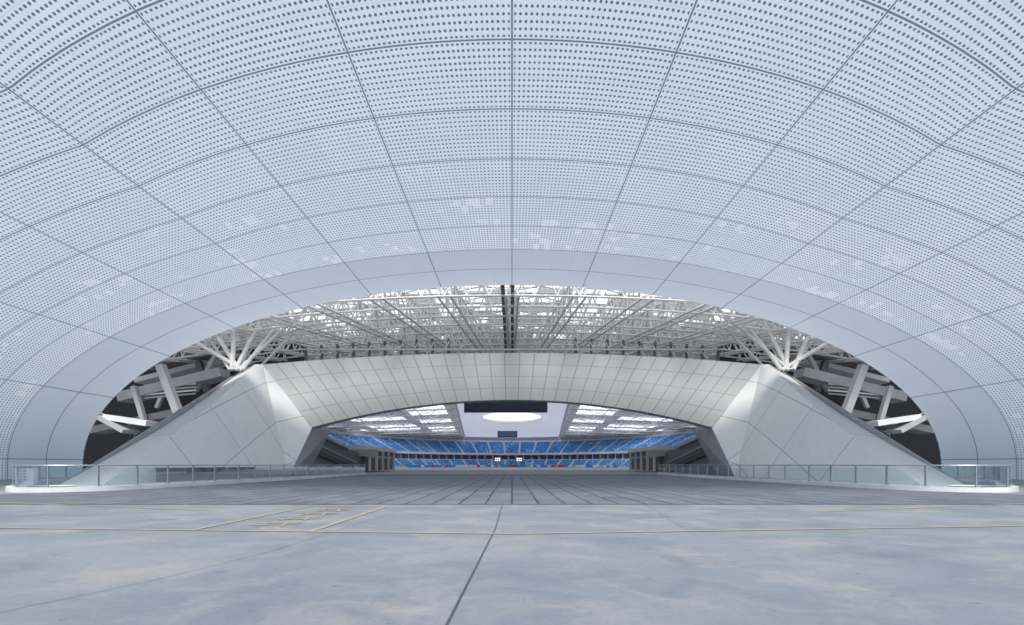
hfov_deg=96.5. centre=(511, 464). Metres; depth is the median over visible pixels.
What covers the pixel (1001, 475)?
glass railing
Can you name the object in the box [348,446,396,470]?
concourse platform
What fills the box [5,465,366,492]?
glass railing
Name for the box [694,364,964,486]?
concrete buttress
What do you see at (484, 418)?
sky
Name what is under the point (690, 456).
stair wall
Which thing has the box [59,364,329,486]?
concrete buttress
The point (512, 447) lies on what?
stadium seating
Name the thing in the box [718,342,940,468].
concourse structure
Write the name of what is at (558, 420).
stadium roof
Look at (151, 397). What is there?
concourse structure
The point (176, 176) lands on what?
perforated canopy
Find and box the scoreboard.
[464,402,546,412]
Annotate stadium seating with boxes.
[327,426,696,467]
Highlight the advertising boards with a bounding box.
[408,465,615,466]
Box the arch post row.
[304,338,719,360]
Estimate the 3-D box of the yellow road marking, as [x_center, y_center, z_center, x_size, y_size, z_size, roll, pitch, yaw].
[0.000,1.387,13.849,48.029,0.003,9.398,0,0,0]
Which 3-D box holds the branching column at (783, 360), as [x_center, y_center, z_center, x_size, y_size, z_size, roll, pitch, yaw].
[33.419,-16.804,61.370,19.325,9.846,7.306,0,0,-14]
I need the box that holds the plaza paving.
[0,474,1023,503]
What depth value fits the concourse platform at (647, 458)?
93.30 m
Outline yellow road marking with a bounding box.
[0,502,1023,533]
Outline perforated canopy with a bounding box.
[0,0,1023,479]
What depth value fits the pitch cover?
109.35 m
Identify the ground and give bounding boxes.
[0,474,1023,624]
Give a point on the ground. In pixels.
(940, 571)
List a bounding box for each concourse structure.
[83,342,305,468]
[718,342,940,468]
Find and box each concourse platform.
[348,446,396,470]
[627,446,675,470]
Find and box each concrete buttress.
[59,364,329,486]
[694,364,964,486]
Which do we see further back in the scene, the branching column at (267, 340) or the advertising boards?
the advertising boards
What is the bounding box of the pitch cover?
[345,467,695,473]
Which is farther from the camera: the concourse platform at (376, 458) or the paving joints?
the concourse platform at (376, 458)
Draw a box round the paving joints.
[2,504,693,624]
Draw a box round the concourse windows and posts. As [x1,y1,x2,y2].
[397,453,626,459]
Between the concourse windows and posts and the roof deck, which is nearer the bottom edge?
the concourse windows and posts
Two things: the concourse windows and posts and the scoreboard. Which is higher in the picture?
the scoreboard
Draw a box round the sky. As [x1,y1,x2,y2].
[403,418,620,454]
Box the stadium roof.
[328,403,695,438]
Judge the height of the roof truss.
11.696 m
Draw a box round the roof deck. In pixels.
[211,285,812,359]
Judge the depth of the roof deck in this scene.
72.97 m
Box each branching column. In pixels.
[195,310,339,371]
[684,310,828,371]
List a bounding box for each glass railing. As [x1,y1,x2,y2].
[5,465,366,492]
[657,465,1018,492]
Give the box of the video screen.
[498,431,516,436]
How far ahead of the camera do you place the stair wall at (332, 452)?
74.76 m
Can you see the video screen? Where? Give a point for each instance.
(507, 433)
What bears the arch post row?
attached to the roof truss
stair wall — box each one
[312,437,367,471]
[656,437,718,474]
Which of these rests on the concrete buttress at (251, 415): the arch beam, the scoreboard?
the arch beam
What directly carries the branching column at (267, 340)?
on the concrete buttress at (251, 415)
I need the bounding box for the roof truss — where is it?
[150,285,873,368]
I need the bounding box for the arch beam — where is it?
[263,353,760,427]
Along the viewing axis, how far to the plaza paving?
22.13 m

